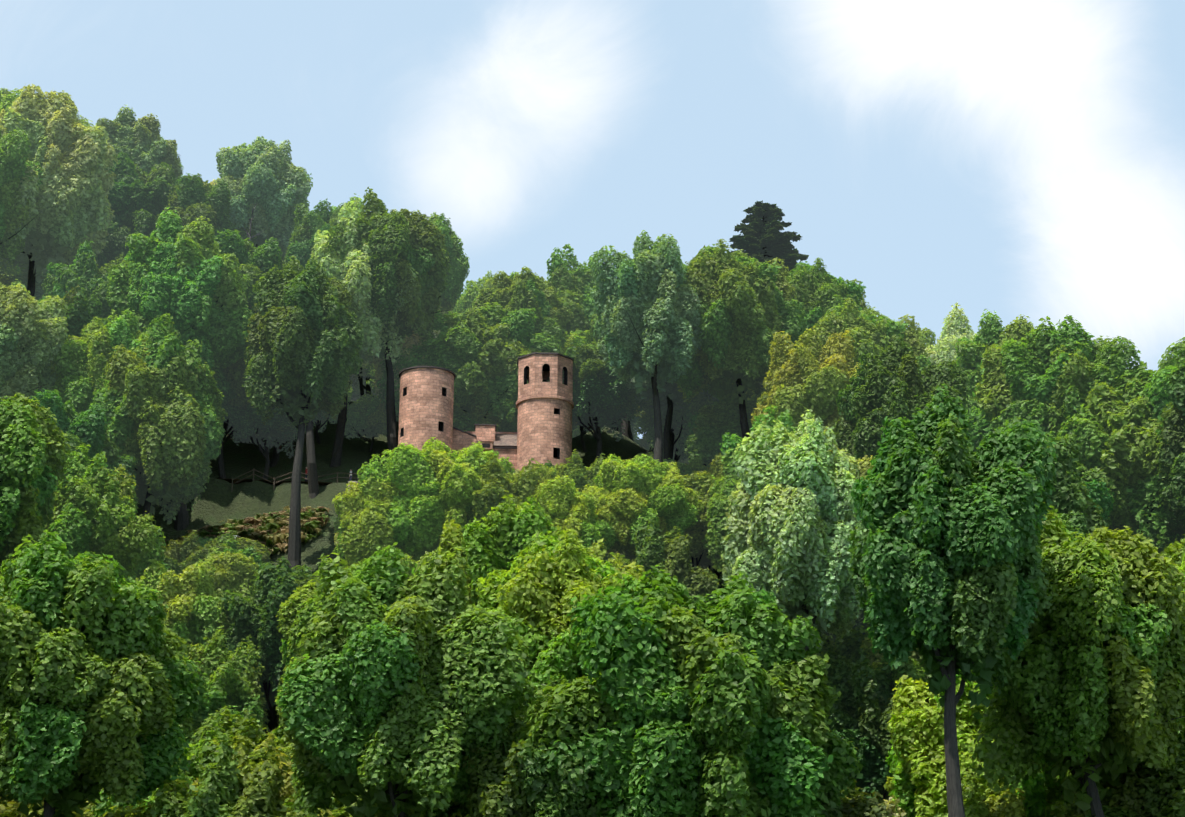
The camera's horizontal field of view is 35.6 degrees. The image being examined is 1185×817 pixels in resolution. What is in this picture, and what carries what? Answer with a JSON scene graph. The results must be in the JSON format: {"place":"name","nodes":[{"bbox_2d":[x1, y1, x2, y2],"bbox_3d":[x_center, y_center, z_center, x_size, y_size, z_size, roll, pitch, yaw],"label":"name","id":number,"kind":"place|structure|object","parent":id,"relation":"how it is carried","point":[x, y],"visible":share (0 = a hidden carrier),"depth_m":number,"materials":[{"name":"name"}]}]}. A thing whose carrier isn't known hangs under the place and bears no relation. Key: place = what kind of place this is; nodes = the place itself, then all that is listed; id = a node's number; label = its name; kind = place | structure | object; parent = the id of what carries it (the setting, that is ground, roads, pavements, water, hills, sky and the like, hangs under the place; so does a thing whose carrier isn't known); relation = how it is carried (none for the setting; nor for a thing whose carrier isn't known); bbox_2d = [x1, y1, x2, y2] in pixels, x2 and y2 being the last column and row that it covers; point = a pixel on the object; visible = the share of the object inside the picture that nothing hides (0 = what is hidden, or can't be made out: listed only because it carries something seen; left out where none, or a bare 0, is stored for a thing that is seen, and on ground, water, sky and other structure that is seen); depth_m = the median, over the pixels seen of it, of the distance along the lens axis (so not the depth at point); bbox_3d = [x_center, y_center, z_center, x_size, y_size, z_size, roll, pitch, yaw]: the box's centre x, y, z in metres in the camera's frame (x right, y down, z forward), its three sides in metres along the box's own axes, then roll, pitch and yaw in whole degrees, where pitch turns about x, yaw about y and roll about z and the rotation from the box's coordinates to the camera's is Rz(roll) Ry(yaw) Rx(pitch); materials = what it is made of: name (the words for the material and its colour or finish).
{"place":"outdoors","nodes":[
{"label":"outdoors","id":0,"kind":"place"},
{"bbox_2d":[133,401,870,797],"bbox_3d":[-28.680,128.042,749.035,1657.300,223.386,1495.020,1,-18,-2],"label":"hillside","id":1,"kind":"structure","parent":0,"point":[217,501],"depth_m":176.79,"materials":[{"name":"green plant"}]},
{"bbox_2d":[0,127,45,264],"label":"tree","id":2,"kind":"object","parent":1,"relation":"on","point":[13,166],"visible":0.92,"depth_m":194.65,"materials":[{"name":"green plant"}]},
{"bbox_2d":[0,392,71,575],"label":"tree","id":3,"kind":"object","parent":1,"relation":"on","point":[30,440],"visible":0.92,"depth_m":122.73,"materials":[{"name":"green plant"}]},
{"bbox_2d":[0,279,79,401],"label":"tree","id":4,"kind":"object","parent":1,"relation":"on","point":[31,335],"visible":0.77,"depth_m":160.76,"materials":[{"name":"green plant"}]},
{"bbox_2d":[0,83,117,296],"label":"tree","id":5,"kind":"object","parent":1,"relation":"on","point":[69,151],"visible":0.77,"depth_m":201.05,"materials":[{"name":"green plant"}]},
{"bbox_2d":[38,240,125,320],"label":"tree","id":6,"kind":"object","parent":1,"relation":"on","point":[80,272],"visible":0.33,"depth_m":190.32,"materials":[{"name":"green plant"}]},
{"bbox_2d":[31,388,138,490],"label":"tree","id":7,"kind":"object","parent":1,"relation":"on","point":[86,427],"visible":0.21,"depth_m":149.29,"materials":[{"name":"green plant"}]},
{"bbox_2d":[40,213,129,277],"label":"tree","id":8,"kind":"object","parent":1,"relation":"on","point":[115,249],"visible":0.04,"depth_m":213.62,"materials":[{"name":"green plant"}]},
{"bbox_2d":[61,286,111,339],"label":"tree","id":9,"kind":"object","parent":1,"relation":"on","point":[80,313],"visible":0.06,"depth_m":172.28,"materials":[{"name":"green plant"}]},
{"bbox_2d":[47,310,155,413],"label":"tree","id":10,"kind":"object","parent":1,"relation":"on","point":[87,355],"visible":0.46,"depth_m":163.66,"materials":[{"name":"green plant"}]},
{"bbox_2d":[0,529,207,816],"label":"tree","id":11,"kind":"object","parent":1,"relation":"on","point":[93,700],"visible":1,"depth_m":88.16,"materials":[{"name":"green plant"}]},
{"bbox_2d":[41,443,166,585],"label":"tree","id":12,"kind":"object","parent":1,"relation":"on","point":[93,511],"visible":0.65,"depth_m":135.22,"materials":[{"name":"green plant"}]},
{"bbox_2d":[75,800,158,816],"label":"shrub","id":13,"kind":"object","parent":1,"relation":"on","point":[128,811],"visible":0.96,"depth_m":97.40,"materials":[{"name":"green plant"}]},
{"bbox_2d":[95,105,182,181],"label":"tree","id":14,"kind":"object","parent":1,"relation":"on","point":[143,145],"visible":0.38,"depth_m":231.05,"materials":[{"name":"green plant"}]},
{"bbox_2d":[105,151,202,254],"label":"tree","id":15,"kind":"object","parent":1,"relation":"on","point":[137,199],"visible":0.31,"depth_m":219.03,"materials":[{"name":"green plant"}]},
{"bbox_2d":[83,718,227,816],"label":"tree","id":16,"kind":"object","parent":1,"relation":"on","point":[191,775],"visible":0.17,"depth_m":102.62,"materials":[{"name":"green plant"}]},
{"bbox_2d":[89,313,227,523],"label":"tree","id":17,"kind":"object","parent":1,"relation":"on","point":[164,413],"visible":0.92,"depth_m":157.29,"materials":[{"name":"green plant"}]},
{"bbox_2d":[105,207,253,530],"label":"tree","id":18,"kind":"object","parent":1,"relation":"on","point":[190,280],"visible":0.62,"depth_m":177.26,"materials":[{"name":"green plant"}]},
{"bbox_2d":[136,556,230,659],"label":"tree","id":19,"kind":"object","parent":1,"relation":"on","point":[194,613],"visible":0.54,"depth_m":133.25,"materials":[{"name":"green plant"}]},
{"bbox_2d":[151,529,222,575],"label":"shrub","id":20,"kind":"object","parent":1,"relation":"on","point":[180,556],"visible":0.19,"depth_m":147.67,"materials":[{"name":"green plant"}]},
{"bbox_2d":[154,173,257,246],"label":"tree","id":21,"kind":"object","parent":1,"relation":"on","point":[193,199],"visible":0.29,"depth_m":215.04,"materials":[{"name":"green plant"}]},
{"bbox_2d":[173,687,247,758],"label":"shrub","id":22,"kind":"object","parent":1,"relation":"on","point":[195,728],"visible":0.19,"depth_m":120.02,"materials":[{"name":"green plant"}]},
{"bbox_2d":[174,625,269,736],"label":"tree","id":23,"kind":"object","parent":1,"relation":"on","point":[219,666],"visible":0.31,"depth_m":125.42,"materials":[{"name":"green plant"}]},
{"bbox_2d":[196,547,258,623],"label":"tree","id":24,"kind":"object","parent":1,"relation":"on","point":[233,572],"visible":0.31,"depth_m":144.32,"materials":[{"name":"green plant"}]},
{"bbox_2d":[212,342,250,478],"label":"tree","id":25,"kind":"object","parent":1,"relation":"on","point":[234,374],"visible":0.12,"depth_m":182.77,"materials":[{"name":"green plant"}]},
{"bbox_2d":[149,733,318,816],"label":"tree","id":26,"kind":"object","parent":1,"relation":"on","point":[225,788],"visible":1,"depth_m":87.16,"materials":[{"name":"green plant"}]},
{"bbox_2d":[206,530,270,561],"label":"shrub","id":27,"kind":"object","parent":1,"relation":"on","point":[234,544],"visible":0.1,"depth_m":153.56,"materials":[{"name":"green plant"}]},
{"bbox_2d":[198,708,280,771],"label":"shrub","id":28,"kind":"object","parent":1,"relation":"on","point":[240,725],"depth_m":114.51,"materials":[{"name":"green plant"}]},
{"bbox_2d":[161,506,331,554],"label":"bracken fern","id":29,"kind":"object","parent":1,"relation":"on","point":[258,529],"visible":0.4,"depth_m":167.99,"materials":[{"name":"green plant"}]},
{"bbox_2d":[158,733,335,816],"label":"tree","id":30,"kind":"object","parent":1,"relation":"on","point":[244,750],"visible":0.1,"depth_m":96.62,"materials":[{"name":"green plant"}]},
{"bbox_2d":[215,228,284,438],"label":"tree","id":31,"kind":"object","parent":1,"relation":"on","point":[255,263],"visible":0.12,"depth_m":192.87,"materials":[{"name":"green plant"}]},
{"bbox_2d":[212,136,312,256],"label":"tree","id":32,"kind":"object","parent":1,"relation":"on","point":[272,181],"visible":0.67,"depth_m":219.68,"materials":[{"name":"green plant"}]},
{"bbox_2d":[221,378,313,479],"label":"tree","id":33,"kind":"object","parent":1,"relation":"on","point":[246,420],"visible":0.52,"depth_m":181.38,"materials":[{"name":"green plant"}]},
{"bbox_2d":[221,556,320,729],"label":"tree","id":34,"kind":"object","parent":1,"relation":"on","point":[246,617],"visible":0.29,"depth_m":132.38,"materials":[{"name":"green plant"}]},
{"bbox_2d":[264,714,332,812],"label":"tree","id":35,"kind":"object","parent":1,"relation":"on","point":[282,740],"visible":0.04,"depth_m":112.81,"materials":[{"name":"green plant"}]},
{"bbox_2d":[242,257,363,569],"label":"tree","id":36,"kind":"object","parent":1,"relation":"on","point":[303,361],"visible":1,"depth_m":158.72,"materials":[{"name":"green plant"}]},
{"bbox_2d":[251,255,358,498],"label":"tree","id":37,"kind":"object","parent":1,"relation":"on","point":[313,484],"visible":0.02,"depth_m":176.09,"materials":[{"name":"green plant"}]},
{"bbox_2d":[282,199,356,267],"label":"tree","id":38,"kind":"object","parent":1,"relation":"on","point":[309,224],"visible":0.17,"depth_m":210.62,"materials":[{"name":"green plant"}]},
{"bbox_2d":[275,557,401,689],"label":"tree","id":39,"kind":"object","parent":1,"relation":"on","point":[297,618],"visible":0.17,"depth_m":124.06,"materials":[{"name":"green plant"}]},
{"bbox_2d":[310,198,417,466],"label":"tree","id":40,"kind":"object","parent":1,"relation":"on","point":[371,347],"visible":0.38,"depth_m":183.29,"materials":[{"name":"green plant"}]},
{"bbox_2d":[344,391,396,451],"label":"tree","id":41,"kind":"object","parent":1,"relation":"on","point":[366,416],"visible":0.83,"depth_m":191.00,"materials":[{"name":"green plant"}]},
{"bbox_2d":[332,449,439,572],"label":"lime tree","id":42,"kind":"object","parent":1,"relation":"on","point":[361,536],"visible":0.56,"depth_m":149.77,"materials":[{"name":"green plant"}]},
{"bbox_2d":[324,187,453,452],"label":"tree","id":43,"kind":"object","parent":1,"relation":"on","point":[423,254],"visible":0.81,"depth_m":184.22,"materials":[{"name":"green plant"}]},
{"bbox_2d":[330,780,460,816],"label":"tree","id":44,"kind":"object","parent":1,"relation":"on","point":[382,813],"visible":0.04,"depth_m":97.40,"materials":[{"name":"green plant"}]},
{"bbox_2d":[369,307,441,402],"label":"tree","id":45,"kind":"object","parent":1,"relation":"on","point":[409,341],"visible":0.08,"depth_m":187.31,"materials":[{"name":"green plant"}]},
{"bbox_2d":[275,542,538,816],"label":"tree","id":46,"kind":"object","parent":1,"relation":"on","point":[391,694],"visible":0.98,"depth_m":89.28,"materials":[{"name":"green plant"}]},
{"bbox_2d":[356,437,521,553],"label":"lime tree","id":47,"kind":"object","parent":1,"relation":"on","point":[438,476],"visible":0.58,"depth_m":150.15,"materials":[{"name":"green plant"}]},
{"bbox_2d":[420,212,469,313],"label":"tree","id":48,"kind":"object","parent":1,"relation":"on","point":[458,272],"visible":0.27,"depth_m":213.53,"materials":[{"name":"green plant"}]},
{"bbox_2d":[376,302,561,431],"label":"tree","id":49,"kind":"object","parent":1,"relation":"on","point":[475,352],"visible":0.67,"depth_m":185.34,"materials":[{"name":"green plant"}]},
{"bbox_2d":[454,270,494,318],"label":"tree","id":50,"kind":"object","parent":1,"relation":"on","point":[470,294],"visible":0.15,"depth_m":234.29,"materials":[{"name":"green plant"}]},
{"bbox_2d":[453,402,516,431],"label":"tree","id":51,"kind":"object","parent":1,"relation":"on","point":[461,418],"visible":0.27,"depth_m":185.53,"materials":[{"name":"green plant"}]},
{"bbox_2d":[398,352,573,470],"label":"castle","id":52,"kind":"structure","parent":1,"relation":"on","point":[542,434],"depth_m":177.25,"materials":[{"name":"pink stone"}]},
{"bbox_2d":[442,452,544,549],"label":"tree","id":53,"kind":"object","parent":1,"relation":"on","point":[497,489],"visible":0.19,"depth_m":150.63,"materials":[{"name":"green plant"}]},
{"bbox_2d":[411,494,579,611],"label":"tree","id":54,"kind":"object","parent":1,"relation":"on","point":[496,540],"visible":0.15,"depth_m":122.86,"materials":[{"name":"green plant"}]},
{"bbox_2d":[447,675,570,816],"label":"tree","id":55,"kind":"object","parent":1,"relation":"on","point":[543,685],"visible":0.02,"depth_m":104.82,"materials":[{"name":"green plant"}]},
{"bbox_2d":[472,266,574,346],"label":"tree","id":56,"kind":"object","parent":1,"relation":"on","point":[527,289],"visible":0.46,"depth_m":196.25,"materials":[{"name":"green plant"}]},
{"bbox_2d":[457,704,622,816],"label":"tree","id":57,"kind":"object","parent":1,"relation":"on","point":[504,792],"visible":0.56,"depth_m":87.59,"materials":[{"name":"green plant"}]},
{"bbox_2d":[476,529,648,698],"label":"tree","id":58,"kind":"object","parent":1,"relation":"on","point":[542,587],"visible":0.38,"depth_m":113.17,"materials":[{"name":"green plant"}]},
{"bbox_2d":[515,474,619,561],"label":"tree","id":59,"kind":"object","parent":1,"relation":"on","point":[567,506],"visible":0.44,"depth_m":145.56,"materials":[{"name":"green plant"}]},
{"bbox_2d":[541,328,597,353],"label":"tree","id":60,"kind":"object","parent":1,"relation":"on","point":[580,337],"visible":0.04,"depth_m":195.15,"materials":[{"name":"green plant"}]},
{"bbox_2d":[540,244,606,343],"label":"tree","id":61,"kind":"object","parent":1,"relation":"on","point":[575,284],"visible":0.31,"depth_m":204.33,"materials":[{"name":"green plant"}]},
{"bbox_2d":[548,449,607,494],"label":"tree","id":62,"kind":"object","parent":1,"relation":"on","point":[578,473],"visible":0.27,"depth_m":160.52,"materials":[{"name":"green plant"}]},
{"bbox_2d":[546,342,646,464],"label":"tree","id":63,"kind":"object","parent":1,"relation":"on","point":[602,395],"visible":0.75,"depth_m":180.88,"materials":[{"name":"green plant"}]},
{"bbox_2d":[581,453,704,558],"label":"tree","id":64,"kind":"object","parent":1,"relation":"on","point":[631,496],"visible":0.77,"depth_m":148.00,"materials":[{"name":"green plant"}]},
{"bbox_2d":[589,230,707,466],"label":"tree","id":65,"kind":"object","parent":1,"relation":"on","point":[641,336],"visible":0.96,"depth_m":166.32,"materials":[{"name":"green plant"}]},
{"bbox_2d":[607,518,721,609],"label":"tree","id":66,"kind":"object","parent":1,"relation":"on","point":[668,554],"visible":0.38,"depth_m":139.98,"materials":[{"name":"green plant"}]},
{"bbox_2d":[634,390,704,459],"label":"shrub","id":67,"kind":"object","parent":1,"relation":"on","point":[647,416],"visible":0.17,"depth_m":189.00,"materials":[{"name":"green plant"}]},
{"bbox_2d":[624,261,718,459],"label":"tree","id":68,"kind":"object","parent":1,"relation":"on","point":[670,396],"visible":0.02,"depth_m":180.43,"materials":[{"name":"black plant"}]},
{"bbox_2d":[516,565,862,816],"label":"tree","id":69,"kind":"object","parent":1,"relation":"on","point":[723,707],"visible":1,"depth_m":88.02,"materials":[{"name":"green plant"}]},
{"bbox_2d":[682,470,727,571],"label":"tree","id":70,"kind":"object","parent":1,"relation":"on","point":[697,532],"visible":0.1,"depth_m":152.51,"materials":[{"name":"green plant"}]},
{"bbox_2d":[685,400,754,465],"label":"shrub","id":71,"kind":"object","parent":1,"relation":"on","point":[713,424],"visible":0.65,"depth_m":175.15,"materials":[{"name":"green plant"}]},
{"bbox_2d":[666,239,806,438],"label":"tree","id":72,"kind":"object","parent":1,"relation":"on","point":[750,304],"visible":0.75,"depth_m":170.00,"materials":[{"name":"green plant"}]},
{"bbox_2d":[702,405,826,574],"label":"tree","id":73,"kind":"object","parent":1,"relation":"on","point":[723,487],"visible":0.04,"depth_m":148.62,"materials":[{"name":"green plant"}]},
{"bbox_2d":[729,200,811,389],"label":"conifer","id":74,"kind":"object","parent":1,"relation":"on","point":[763,239],"visible":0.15,"depth_m":197.10,"materials":[{"name":"green plant"}]},
{"bbox_2d":[721,409,870,660],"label":"tree","id":75,"kind":"object","parent":1,"relation":"on","point":[792,520],"visible":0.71,"depth_m":121.69,"materials":[{"name":"green plant"}]},
{"bbox_2d":[751,326,876,444],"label":"tree","id":76,"kind":"object","parent":1,"relation":"on","point":[804,375],"visible":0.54,"depth_m":159.71,"materials":[{"name":"green plant"}]},
{"bbox_2d":[787,257,871,331],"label":"tree","id":77,"kind":"object","parent":1,"relation":"on","point":[820,291],"visible":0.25,"depth_m":179.39,"materials":[{"name":"green plant"}]},
{"bbox_2d":[813,623,884,694],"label":"tree","id":78,"kind":"object","parent":1,"relation":"on","point":[848,648],"visible":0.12,"depth_m":128.09,"materials":[{"name":"green plant"}]},
{"bbox_2d":[813,780,888,816],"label":"shrub","id":79,"kind":"object","parent":1,"relation":"on","point":[859,804],"visible":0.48,"depth_m":91.46,"materials":[{"name":"green plant"}]},
{"bbox_2d":[803,298,931,389],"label":"tree","id":80,"kind":"object","parent":1,"relation":"on","point":[871,332],"visible":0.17,"depth_m":168.61,"materials":[{"name":"green plant"}]},
{"bbox_2d":[823,646,914,812],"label":"tree","id":81,"kind":"object","parent":1,"relation":"on","point":[862,725],"visible":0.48,"depth_m":120.18,"materials":[{"name":"green plant"}]},
{"bbox_2d":[859,636,931,702],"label":"tree","id":82,"kind":"object","parent":1,"relation":"on","point":[913,669],"visible":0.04,"depth_m":123.68,"materials":[{"name":"green plant"}]},
{"bbox_2d":[833,334,969,471],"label":"tree","id":83,"kind":"object","parent":1,"relation":"on","point":[894,384],"visible":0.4,"depth_m":144.72,"materials":[{"name":"green plant"}]},
{"bbox_2d":[846,384,1057,816],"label":"tree","id":84,"kind":"object","parent":1,"relation":"on","point":[946,573],"visible":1,"depth_m":90.43,"materials":[{"name":"green plant"}]},
{"bbox_2d":[923,303,985,380],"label":"tree","id":85,"kind":"object","parent":1,"relation":"on","point":[956,328],"visible":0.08,"depth_m":176.41,"materials":[{"name":"green plant"}]},
{"bbox_2d":[916,772,1025,816],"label":"tree","id":86,"kind":"object","parent":1,"relation":"on","point":[991,805],"visible":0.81,"depth_m":98.14,"materials":[{"name":"green plant"}]},
{"bbox_2d":[884,669,1074,816],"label":"tree","id":87,"kind":"object","parent":1,"relation":"on","point":[916,783],"visible":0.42,"depth_m":106.93,"materials":[{"name":"green plant"}]},
{"bbox_2d":[944,309,1034,446],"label":"tree","id":88,"kind":"object","parent":1,"relation":"on","point":[970,352],"visible":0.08,"depth_m":165.78,"materials":[{"name":"green plant"}]},
{"bbox_2d":[965,314,1123,451],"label":"tree","id":89,"kind":"object","parent":1,"relation":"on","point":[1018,387],"visible":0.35,"depth_m":153.25,"materials":[{"name":"green plant"}]},
{"bbox_2d":[989,416,1114,531],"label":"tree","id":90,"kind":"object","parent":1,"relation":"on","point":[1096,487],"visible":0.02,"depth_m":134.74,"materials":[{"name":"green plant"}]},
{"bbox_2d":[1022,432,1106,537],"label":"tree","id":91,"kind":"object","parent":1,"relation":"on","point":[1071,501],"visible":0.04,"depth_m":125.04,"materials":[{"name":"green plant"}]},
{"bbox_2d":[969,502,1184,816],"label":"tree","id":92,"kind":"object","parent":1,"relation":"on","point":[1090,697],"visible":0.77,"depth_m":95.06,"materials":[{"name":"green plant"}]},
{"bbox_2d":[1034,331,1153,430],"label":"tree","id":93,"kind":"object","parent":1,"relation":"on","point":[1108,365],"visible":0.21,"depth_m":149.73,"materials":[{"name":"green plant"}]},
{"bbox_2d":[1050,361,1184,557],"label":"tree","id":94,"kind":"object","parent":1,"relation":"on","point":[1122,455],"visible":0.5,"depth_m":143.91,"materials":[{"name":"green plant"}]},
{"bbox_2d":[1059,730,1184,816],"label":"shrub","id":95,"kind":"object","parent":1,"relation":"on","point":[1141,795],"visible":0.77,"depth_m":96.86,"materials":[{"name":"green plant"}]},
{"bbox_2d":[1119,337,1184,480],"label":"tree","id":96,"kind":"object","parent":1,"relation":"on","point":[1177,349],"visible":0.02,"depth_m":147.84,"materials":[{"name":"green plant"}]},
{"bbox_2d":[1145,534,1184,749],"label":"tree","id":97,"kind":"object","parent":1,"relation":"on","point":[1175,550],"visible":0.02,"depth_m":113.65,"materials":[{"name":"green plant"}]},
{"bbox_2d":[1153,361,1184,527],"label":"tree","id":98,"kind":"object","parent":1,"relation":"on","point":[1170,460],"visible":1,"depth_m":136.76,"materials":[{"name":"green plant"}]},
{"bbox_2d":[0,0,1184,438],"label":"sky","id":99,"kind":"structure","parent":0,"point":[1008,158],"materials":[{"name":"blue"}]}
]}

